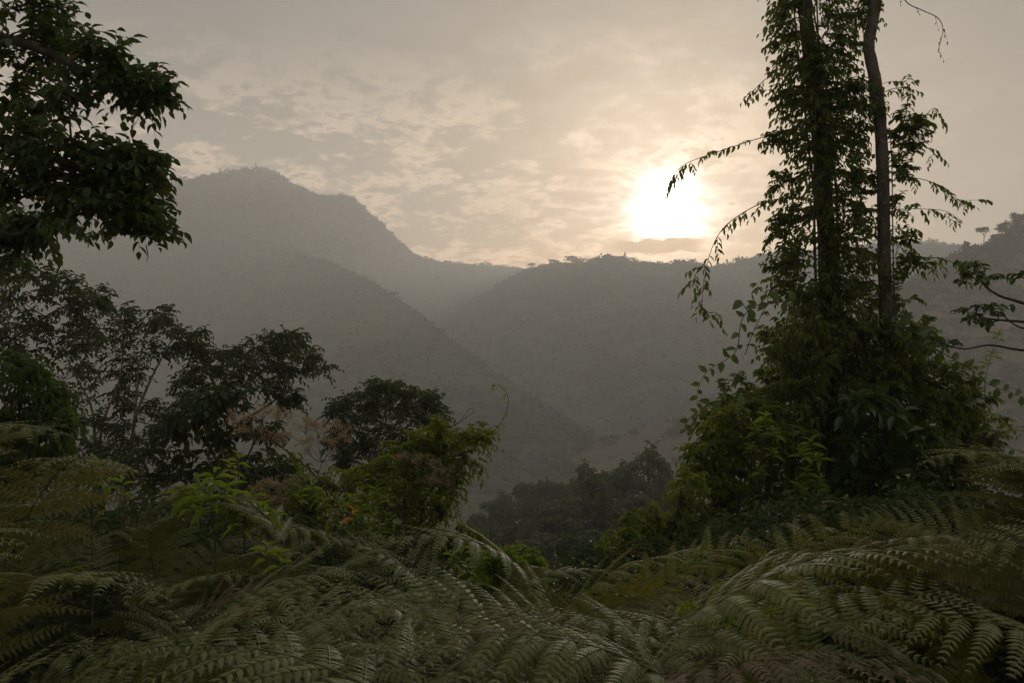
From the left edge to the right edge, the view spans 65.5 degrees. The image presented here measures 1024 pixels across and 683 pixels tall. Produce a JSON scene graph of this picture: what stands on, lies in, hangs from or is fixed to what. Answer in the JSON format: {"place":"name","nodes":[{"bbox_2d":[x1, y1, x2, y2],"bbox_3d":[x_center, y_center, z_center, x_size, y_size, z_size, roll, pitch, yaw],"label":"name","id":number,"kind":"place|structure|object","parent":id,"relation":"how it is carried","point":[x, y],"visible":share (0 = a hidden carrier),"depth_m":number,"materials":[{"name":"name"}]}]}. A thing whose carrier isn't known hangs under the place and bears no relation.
{"place":"outdoors","nodes":[
{"label":"outdoors","id":0,"kind":"place"},
{"bbox_2d":[0,169,520,421],"bbox_3d":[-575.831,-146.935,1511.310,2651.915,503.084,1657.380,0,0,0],"label":"mountain","id":1,"kind":"structure","parent":0,"point":[136,284],"depth_m":1516.55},
{"bbox_2d":[0,163,533,357],"bbox_3d":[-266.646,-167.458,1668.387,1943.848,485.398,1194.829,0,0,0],"label":"mountain forest","id":2,"kind":"object","parent":1,"relation":"on","point":[327,203],"visible":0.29,"depth_m":1664.81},
{"bbox_2d":[0,238,633,545],"bbox_3d":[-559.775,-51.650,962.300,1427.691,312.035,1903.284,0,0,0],"label":"mountain spur","id":3,"kind":"structure","parent":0,"point":[374,318],"depth_m":792.33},
{"bbox_2d":[140,233,600,551],"bbox_3d":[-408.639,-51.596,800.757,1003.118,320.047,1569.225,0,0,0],"label":"spur forest","id":4,"kind":"object","parent":3,"relation":"on","point":[554,419],"visible":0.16,"depth_m":694.98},
{"bbox_2d":[0,419,1023,682],"bbox_3d":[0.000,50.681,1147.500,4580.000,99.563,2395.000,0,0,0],"label":"ground","id":5,"kind":"structure","parent":0,"point":[74,619],"depth_m":5.33,"materials":[{"name":"plant"}]},
{"bbox_2d":[0,499,63,582],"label":"fern","id":6,"kind":"object","parent":5,"relation":"on","point":[12,543],"visible":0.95,"depth_m":3.48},
{"bbox_2d":[0,204,88,299],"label":"tree","id":7,"kind":"object","parent":5,"relation":"on","point":[32,239],"visible":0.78,"depth_m":8.89,"materials":[{"name":"green plant"}]},
{"bbox_2d":[0,347,94,511],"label":"leafy bush","id":8,"kind":"object","parent":5,"relation":"on","point":[48,404],"visible":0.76,"depth_m":10.26,"materials":[{"name":"green plant"}]},
{"bbox_2d":[3,468,114,635],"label":"fern","id":9,"kind":"object","parent":5,"relation":"on","point":[54,541],"visible":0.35,"depth_m":4.91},
{"bbox_2d":[0,250,119,375],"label":"grove tree","id":10,"kind":"object","parent":5,"relation":"on","point":[36,327],"visible":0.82,"depth_m":16.32,"materials":[{"name":"green plant"}]},
{"bbox_2d":[0,632,134,682],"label":"fern","id":11,"kind":"object","parent":5,"relation":"on","point":[7,677],"visible":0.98,"depth_m":2.28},
{"bbox_2d":[0,455,145,639],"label":"fern","id":12,"kind":"object","parent":5,"relation":"on","point":[83,479],"visible":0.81,"depth_m":3.78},
{"bbox_2d":[0,525,157,653],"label":"fern","id":13,"kind":"object","parent":5,"relation":"on","point":[82,546],"visible":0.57,"depth_m":3.86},
{"bbox_2d":[0,558,170,661],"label":"fern","id":14,"kind":"object","parent":5,"relation":"on","point":[11,615],"visible":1,"depth_m":2.89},
{"bbox_2d":[0,0,192,261],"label":"overhanging tree","id":15,"kind":"object","parent":5,"relation":"on","point":[114,192],"visible":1,"depth_m":6.64,"materials":[{"name":"green plant"}]},
{"bbox_2d":[28,635,183,682],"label":"fern","id":16,"kind":"object","parent":5,"relation":"on","point":[57,679],"visible":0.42,"depth_m":3.14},
{"bbox_2d":[28,281,191,512],"bbox_3d":[-10.184,2.373,20.069,4.281,7.877,3.404,0,0,0],"label":"grove tree","id":17,"kind":"object","parent":5,"relation":"on","point":[161,321],"visible":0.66,"depth_m":20.20,"materials":[{"name":"green plant"}]},
{"bbox_2d":[68,439,217,508],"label":"leafy bush","id":18,"kind":"object","parent":5,"relation":"on","point":[161,468],"visible":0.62,"depth_m":14.58,"materials":[{"name":"green plant"}]},
{"bbox_2d":[68,487,219,617],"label":"fern","id":19,"kind":"object","parent":5,"relation":"on","point":[158,507],"visible":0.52,"depth_m":5.49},
{"bbox_2d":[65,627,254,682],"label":"fern","id":20,"kind":"object","parent":5,"relation":"on","point":[88,676],"visible":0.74,"depth_m":2.43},
{"bbox_2d":[67,570,260,681],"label":"fern","id":21,"kind":"object","parent":5,"relation":"on","point":[185,583],"visible":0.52,"depth_m":4.01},
{"bbox_2d":[102,511,233,634],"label":"fern","id":22,"kind":"object","parent":5,"relation":"on","point":[160,552],"visible":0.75,"depth_m":5.27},
{"bbox_2d":[159,467,251,666],"bbox_3d":[-2.010,1.563,5.249,0.677,1.552,0.491,0,0,32],"label":"sapling","id":23,"kind":"object","parent":5,"relation":"on","point":[186,498],"visible":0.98,"depth_m":5.17,"materials":[{"name":"green plant"}]},
{"bbox_2d":[51,600,368,682],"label":"fern","id":24,"kind":"object","parent":5,"relation":"on","point":[163,645],"visible":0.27,"depth_m":2.47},
{"bbox_2d":[142,383,289,527],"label":"leafy bush","id":25,"kind":"object","parent":5,"relation":"on","point":[209,409],"visible":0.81,"depth_m":14.62,"materials":[{"name":"green plant"}]},
{"bbox_2d":[145,577,303,677],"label":"fern","id":26,"kind":"object","parent":5,"relation":"on","point":[209,606],"visible":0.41,"depth_m":4.43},
{"bbox_2d":[142,538,311,632],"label":"fern","id":27,"kind":"object","parent":5,"relation":"on","point":[224,565],"visible":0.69,"depth_m":5.17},
{"bbox_2d":[100,573,358,682],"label":"fern","id":28,"kind":"object","parent":5,"relation":"on","point":[225,620],"visible":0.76,"depth_m":2.59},
{"bbox_2d":[141,484,333,645],"bbox_3d":[-1.803,1.869,5.483,1.179,1.810,1.080,0,0,41],"label":"fern","id":29,"kind":"object","parent":5,"relation":"on","point":[257,516],"visible":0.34,"depth_m":5.31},
{"bbox_2d":[207,486,288,655],"bbox_3d":[-1.796,1.715,5.443,0.550,1.380,0.450,0,0,0],"label":"sapling","id":30,"kind":"object","parent":5,"relation":"on","point":[239,526],"visible":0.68,"depth_m":5.38,"materials":[{"name":"green plant"}]},
{"bbox_2d":[113,563,386,682],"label":"fern","id":31,"kind":"object","parent":5,"relation":"on","point":[157,624],"visible":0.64,"depth_m":3.96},
{"bbox_2d":[162,324,343,482],"bbox_3d":[-7.191,3.278,21.666,5.314,7.526,3.149,0,0,0],"label":"grove tree","id":32,"kind":"object","parent":5,"relation":"on","point":[280,349],"visible":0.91,"depth_m":21.17,"materials":[{"name":"green plant"}]},
{"bbox_2d":[126,529,379,682],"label":"fern","id":33,"kind":"object","parent":5,"relation":"on","point":[286,574],"visible":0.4,"depth_m":4.70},
{"bbox_2d":[72,620,434,682],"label":"fern","id":34,"kind":"object","parent":5,"relation":"on","point":[289,675],"visible":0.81,"depth_m":2.34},
{"bbox_2d":[189,449,330,520],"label":"leafy bush","id":35,"kind":"object","parent":5,"relation":"on","point":[281,469],"visible":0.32,"depth_m":12.54,"materials":[{"name":"green plant"}]},
{"bbox_2d":[198,520,399,608],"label":"fern","id":36,"kind":"object","parent":5,"relation":"on","point":[318,532],"visible":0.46,"depth_m":6.45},
{"bbox_2d":[222,402,386,599],"bbox_3d":[-2.141,1.653,8.256,1.649,2.090,0.586,0,0,-13],"label":"dry flower plant","id":37,"kind":"object","parent":5,"relation":"on","point":[292,457],"visible":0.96,"depth_m":8.18,"materials":[{"name":"brown plant"}]},
{"bbox_2d":[0,432,619,569],"bbox_3d":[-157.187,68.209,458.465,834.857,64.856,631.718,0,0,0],"label":"valley forest","id":38,"kind":"object","parent":5,"relation":"on","point":[191,447],"depth_m":567.83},
{"bbox_2d":[266,464,379,559],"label":"leafy bush","id":39,"kind":"object","parent":5,"relation":"on","point":[330,485],"visible":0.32,"depth_m":10.78,"materials":[{"name":"green plant"}]},
{"bbox_2d":[291,416,356,565],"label":"dry flower plant","id":40,"kind":"object","parent":5,"relation":"on","point":[328,440],"visible":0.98,"depth_m":8.62,"materials":[{"name":"brown plant"}]},
{"bbox_2d":[262,604,391,681],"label":"fern","id":41,"kind":"object","parent":5,"relation":"on","point":[336,635],"visible":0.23,"depth_m":4.33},
{"bbox_2d":[169,585,510,682],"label":"fern","id":42,"kind":"object","parent":5,"relation":"on","point":[268,617],"visible":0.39,"depth_m":3.81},
{"bbox_2d":[315,493,378,589],"bbox_3d":[-1.592,2.033,7.705,0.690,1.228,0.384,0,0,41],"label":"sapling","id":43,"kind":"object","parent":5,"relation":"on","point":[356,506],"visible":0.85,"depth_m":7.69,"materials":[{"name":"green plant"}]},
{"bbox_2d":[224,574,481,682],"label":"fern","id":44,"kind":"object","parent":5,"relation":"on","point":[314,623],"visible":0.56,"depth_m":3.23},
{"bbox_2d":[176,644,531,682],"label":"fern","id":45,"kind":"object","parent":5,"relation":"on","point":[373,648],"visible":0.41,"depth_m":2.61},
{"bbox_2d":[273,535,444,677],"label":"fern","id":46,"kind":"object","parent":5,"relation":"on","point":[363,556],"visible":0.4,"depth_m":4.81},
{"bbox_2d":[235,601,534,682],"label":"fern","id":47,"kind":"object","parent":5,"relation":"on","point":[481,679],"visible":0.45,"depth_m":2.62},
{"bbox_2d":[317,375,457,519],"bbox_3d":[-3.783,4.540,23.749,4.415,7.025,3.600,0,0,0],"label":"grove tree","id":48,"kind":"object","parent":5,"relation":"on","point":[373,400],"visible":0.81,"depth_m":23.52,"materials":[{"name":"green plant"}]},
{"bbox_2d":[340,570,487,678],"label":"fern","id":49,"kind":"object","parent":5,"relation":"on","point":[423,584],"visible":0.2,"depth_m":4.67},
{"bbox_2d":[340,413,504,578],"bbox_3d":[-1.150,2.129,9.982,2.064,2.594,1.899,0,0,-6],"label":"vine shrub","id":50,"kind":"object","parent":5,"relation":"on","point":[437,441],"visible":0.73,"depth_m":9.75,"materials":[{"name":"green plant"}]},
{"bbox_2d":[395,451,458,569],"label":"dry flower plant","id":51,"kind":"object","parent":5,"relation":"on","point":[431,480],"visible":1,"depth_m":9.16,"materials":[{"name":"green plant"}]},
{"bbox_2d":[324,627,534,682],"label":"fern","id":52,"kind":"object","parent":5,"relation":"on","point":[383,671],"visible":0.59,"depth_m":2.44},
{"bbox_2d":[271,572,604,682],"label":"fern","id":53,"kind":"object","parent":5,"relation":"on","point":[397,610],"visible":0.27,"depth_m":3.91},
{"bbox_2d":[359,527,562,682],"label":"fern","id":54,"kind":"object","parent":5,"relation":"on","point":[413,573],"visible":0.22,"depth_m":4.91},
{"bbox_2d":[357,518,588,655],"bbox_3d":[-0.197,2.091,5.550,1.457,1.825,1.665,0,0,0],"label":"fern","id":55,"kind":"object","parent":5,"relation":"on","point":[503,556],"visible":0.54,"depth_m":5.22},
{"bbox_2d":[289,561,669,682],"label":"fern","id":56,"kind":"object","parent":5,"relation":"on","point":[469,625],"visible":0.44,"depth_m":3.00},
{"bbox_2d":[370,584,607,681],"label":"fern","id":57,"kind":"object","parent":5,"relation":"on","point":[500,623],"visible":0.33,"depth_m":2.90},
{"bbox_2d":[478,499,524,531],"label":"valley tree","id":58,"kind":"object","parent":5,"relation":"on","point":[500,512],"visible":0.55,"depth_m":118.53,"materials":[{"name":"green plant"}]},
{"bbox_2d":[453,543,553,620],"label":"leafy bush","id":59,"kind":"object","parent":5,"relation":"on","point":[486,575],"visible":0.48,"depth_m":6.25,"materials":[{"name":"green plant"}]},
{"bbox_2d":[334,600,677,682],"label":"fern","id":60,"kind":"object","parent":5,"relation":"on","point":[628,655],"visible":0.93,"depth_m":2.38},
{"bbox_2d":[0,462,1023,654],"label":"slope undergrowth","id":61,"kind":"object","parent":5,"relation":"on","point":[815,510],"visible":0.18,"depth_m":7.92,"materials":[{"name":"green plant"}]},
{"bbox_2d":[0,506,1023,682],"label":"fern floor growth","id":62,"kind":"object","parent":5,"relation":"on","point":[108,605],"visible":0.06,"depth_m":5.22,"materials":[{"name":"green plant"}]},
{"bbox_2d":[395,565,631,675],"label":"fern","id":63,"kind":"object","parent":5,"relation":"on","point":[556,573],"visible":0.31,"depth_m":5.15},
{"bbox_2d":[415,612,619,682],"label":"fern","id":64,"kind":"object","parent":5,"relation":"on","point":[444,676],"visible":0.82,"depth_m":2.38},
{"bbox_2d":[512,530,575,566],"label":"bush","id":65,"kind":"object","parent":5,"relation":"on","point":[546,543],"visible":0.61,"depth_m":65.19,"materials":[{"name":"green plant"}]},
{"bbox_2d":[509,502,593,569],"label":"valley tree","id":66,"kind":"object","parent":5,"relation":"on","point":[546,526],"visible":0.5,"depth_m":87.07,"materials":[{"name":"green plant"}]},
{"bbox_2d":[547,495,620,551],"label":"valley tree","id":67,"kind":"object","parent":5,"relation":"on","point":[571,508],"visible":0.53,"depth_m":86.77,"materials":[{"name":"green plant"}]},
{"bbox_2d":[476,592,692,679],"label":"fern","id":68,"kind":"object","parent":5,"relation":"on","point":[654,643],"visible":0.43,"depth_m":3.13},
{"bbox_2d":[577,472,620,539],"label":"valley tree","id":69,"kind":"object","parent":5,"relation":"on","point":[596,511],"visible":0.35,"depth_m":84.92,"materials":[{"name":"green plant"}]},
{"bbox_2d":[568,467,638,521],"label":"valley tree","id":70,"kind":"object","parent":5,"relation":"on","point":[611,480],"visible":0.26,"depth_m":106.72,"materials":[{"name":"green plant"}]},
{"bbox_2d":[471,543,762,681],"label":"fern","id":71,"kind":"object","parent":5,"relation":"on","point":[587,591],"visible":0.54,"depth_m":4.24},
{"bbox_2d":[614,470,668,519],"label":"valley tree","id":72,"kind":"object","parent":5,"relation":"on","point":[642,487],"visible":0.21,"depth_m":106.40,"materials":[{"name":"green plant"}]},
{"bbox_2d":[617,440,677,503],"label":"valley tree","id":73,"kind":"object","parent":5,"relation":"on","point":[648,458],"visible":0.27,"depth_m":109.00,"materials":[{"name":"green plant"}]},
{"bbox_2d":[581,465,734,584],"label":"leafy shrub","id":74,"kind":"object","parent":5,"relation":"on","point":[632,521],"visible":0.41,"depth_m":10.40,"materials":[{"name":"green plant"}]},
{"bbox_2d":[598,525,803,641],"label":"fern","id":75,"kind":"object","parent":5,"relation":"on","point":[671,577],"visible":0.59,"depth_m":5.49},
{"bbox_2d":[568,595,861,682],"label":"fern","id":76,"kind":"object","parent":5,"relation":"on","point":[659,620],"visible":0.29,"depth_m":3.52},
{"bbox_2d":[622,572,808,663],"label":"fern","id":77,"kind":"object","parent":5,"relation":"on","point":[688,590],"visible":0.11,"depth_m":4.41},
{"bbox_2d":[623,613,846,682],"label":"fern","id":78,"kind":"object","parent":5,"relation":"on","point":[788,662],"visible":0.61,"depth_m":2.45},
{"bbox_2d":[674,582,815,681],"bbox_3d":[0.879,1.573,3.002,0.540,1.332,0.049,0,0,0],"label":"young fern","id":79,"kind":"object","parent":5,"relation":"on","point":[684,604],"visible":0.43,"depth_m":3.00,"materials":[{"name":"green plant"}]},
{"bbox_2d":[572,511,918,641],"bbox_3d":[1.601,1.983,5.080,2.607,1.621,0.950,0,0,-6],"label":"fern","id":80,"kind":"object","parent":5,"relation":"on","point":[802,538],"visible":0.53,"depth_m":5.10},
{"bbox_2d":[672,395,829,537],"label":"leafy shrub","id":81,"kind":"object","parent":5,"relation":"on","point":[723,428],"visible":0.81,"depth_m":12.40,"materials":[{"name":"green plant"}]},
{"bbox_2d":[578,630,926,682],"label":"fern","id":82,"kind":"object","parent":5,"relation":"on","point":[722,673],"visible":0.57,"depth_m":2.28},
{"bbox_2d":[741,411,786,527],"bbox_3d":[3.684,2.087,11.582,0.460,2.151,0.935,0,0,-19],"label":"sapling","id":83,"kind":"object","parent":5,"relation":"on","point":[757,430],"visible":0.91,"depth_m":11.60,"materials":[{"name":"green plant"}]},
{"bbox_2d":[583,535,972,682],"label":"fern","id":84,"kind":"object","parent":5,"relation":"on","point":[827,577],"visible":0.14,"depth_m":4.58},
{"bbox_2d":[581,565,989,682],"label":"fern","id":85,"kind":"object","parent":5,"relation":"on","point":[856,618],"visible":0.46,"depth_m":3.11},
{"bbox_2d":[600,566,975,682],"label":"fern","id":86,"kind":"object","parent":5,"relation":"on","point":[772,620],"visible":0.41,"depth_m":3.29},
{"bbox_2d":[785,435,836,499],"bbox_3d":[4.345,2.255,11.500,0.839,1.825,0.866,0,0,0],"label":"sapling","id":87,"kind":"object","parent":5,"relation":"on","point":[806,454],"visible":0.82,"depth_m":11.43,"materials":[{"name":"green plant"}]},
{"bbox_2d":[615,544,1022,682],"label":"fern","id":88,"kind":"object","parent":5,"relation":"on","point":[734,611],"visible":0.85,"depth_m":2.60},
{"bbox_2d":[636,306,1008,537],"bbox_3d":[5.616,1.824,14.511,6.891,4.979,3.481,0,0,0],"label":"vine thicket","id":89,"kind":"object","parent":5,"relation":"on","point":[948,468],"visible":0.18,"depth_m":13.98,"materials":[{"name":"green plant"}]},
{"bbox_2d":[689,290,799,409],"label":"round leaved vine","id":90,"kind":"object","parent":89,"relation":"hanging from","point":[763,305],"visible":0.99,"depth_m":13.00,"materials":[{"name":"green plant"}]},
{"bbox_2d":[798,0,848,528],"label":"vine clad tree","id":91,"kind":"object","parent":5,"relation":"on","point":[830,392],"visible":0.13,"depth_m":13.90,"materials":[{"name":"brown plant"}]},
{"bbox_2d":[666,0,947,525],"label":"climbing vine","id":92,"kind":"object","parent":91,"relation":"attached to","point":[794,97],"visible":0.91,"depth_m":13.68,"materials":[{"name":"green plant"}]},
{"bbox_2d":[730,271,954,499],"bbox_3d":[5.454,1.248,13.280,3.472,4.939,1.855,0,0,0],"label":"climbing vine","id":93,"kind":"object","parent":5,"relation":"on","point":[903,348],"visible":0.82,"depth_m":13.12,"materials":[{"name":"green plant"}]},
{"bbox_2d":[890,313,1023,405],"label":"round leaved vine","id":94,"kind":"object","parent":93,"relation":"attached to","point":[905,319],"visible":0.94,"depth_m":12.60,"materials":[{"name":"green plant"}]},
{"bbox_2d":[725,593,975,682],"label":"fern","id":95,"kind":"object","parent":5,"relation":"on","point":[930,673],"visible":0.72,"depth_m":2.68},
{"bbox_2d":[792,625,934,682],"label":"fern","id":96,"kind":"object","parent":5,"relation":"on","point":[921,675],"visible":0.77,"depth_m":2.64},
{"bbox_2d":[743,574,998,682],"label":"fern","id":97,"kind":"object","parent":5,"relation":"on","point":[933,667],"visible":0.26,"depth_m":4.05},
{"bbox_2d":[862,0,895,512],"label":"bare tree","id":98,"kind":"object","parent":5,"relation":"on","point":[882,160],"visible":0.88,"depth_m":13.52,"materials":[{"name":"brown plant"}]},
{"bbox_2d":[855,74,992,418],"bbox_3d":[6.958,-1.589,13.596,2.352,5.831,1.251,0,0,0],"label":"climbing vine","id":99,"kind":"object","parent":98,"relation":"attached to","point":[917,122],"visible":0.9,"depth_m":13.50,"materials":[{"name":"green plant"}]},
{"bbox_2d":[747,548,1022,666],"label":"fern","id":100,"kind":"object","parent":5,"relation":"on","point":[891,579],"visible":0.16,"depth_m":4.66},
{"bbox_2d":[822,380,949,514],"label":"leafy shrub","id":101,"kind":"object","parent":5,"relation":"on","point":[873,397],"visible":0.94,"depth_m":12.44,"materials":[{"name":"green plant"}]},
{"bbox_2d":[833,576,1007,682],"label":"fern","id":102,"kind":"object","parent":5,"relation":"on","point":[953,655],"visible":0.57,"depth_m":3.84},
{"bbox_2d":[826,591,1023,679],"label":"fern","id":103,"kind":"object","parent":5,"relation":"on","point":[987,625],"visible":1,"depth_m":2.37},
{"bbox_2d":[834,535,1022,674],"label":"fern","id":104,"kind":"object","parent":5,"relation":"on","point":[984,600],"visible":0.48,"depth_m":4.46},
{"bbox_2d":[840,534,1023,616],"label":"fern","id":105,"kind":"object","parent":5,"relation":"on","point":[1001,588],"visible":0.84,"depth_m":3.82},
{"bbox_2d":[861,445,1023,627],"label":"fern","id":106,"kind":"object","parent":5,"relation":"on","point":[958,513],"visible":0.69,"depth_m":4.35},
{"bbox_2d":[907,360,1017,499],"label":"leafy shrub","id":107,"kind":"object","parent":5,"relation":"on","point":[959,381],"visible":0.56,"depth_m":13.55,"materials":[{"name":"green plant"}]},
{"bbox_2d":[921,259,1023,362],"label":"sparse tree","id":108,"kind":"object","parent":5,"relation":"on","point":[969,317],"visible":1,"depth_m":8.97,"materials":[{"name":"green plant"}]},
{"bbox_2d":[928,495,1023,649],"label":"fern","id":109,"kind":"object","parent":5,"relation":"on","point":[979,508],"visible":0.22,"depth_m":4.75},
{"bbox_2d":[934,516,1023,578],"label":"fern","id":110,"kind":"object","parent":5,"relation":"on","point":[1000,538],"visible":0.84,"depth_m":3.24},
{"bbox_2d":[938,445,1023,553],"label":"fern","id":111,"kind":"object","parent":5,"relation":"on","point":[986,514],"visible":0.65,"depth_m":4.54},
{"bbox_2d":[0,0,1023,268],"label":"sky","id":112,"kind":"structure","parent":0,"point":[517,133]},
{"bbox_2d":[443,245,961,432],"bbox_3d":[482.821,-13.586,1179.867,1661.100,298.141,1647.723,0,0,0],"label":"forested hill","id":113,"kind":"structure","parent":0,"point":[672,353],"depth_m":1122.83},
{"bbox_2d":[437,237,982,430],"bbox_3d":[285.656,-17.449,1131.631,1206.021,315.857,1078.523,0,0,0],"label":"hill forest","id":114,"kind":"object","parent":113,"relation":"on","point":[716,267],"visible":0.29,"depth_m":1171.07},
{"bbox_2d":[566,240,1023,523],"bbox_3d":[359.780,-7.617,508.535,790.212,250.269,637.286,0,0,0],"label":"grassy hillside","id":115,"kind":"structure","parent":0,"point":[625,446],"depth_m":506.91,"materials":[{"name":"green plant"}]},
{"bbox_2d":[550,225,1023,527],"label":"hillside forest","id":116,"kind":"object","parent":115,"relation":"on","point":[1010,249],"visible":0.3,"depth_m":531.92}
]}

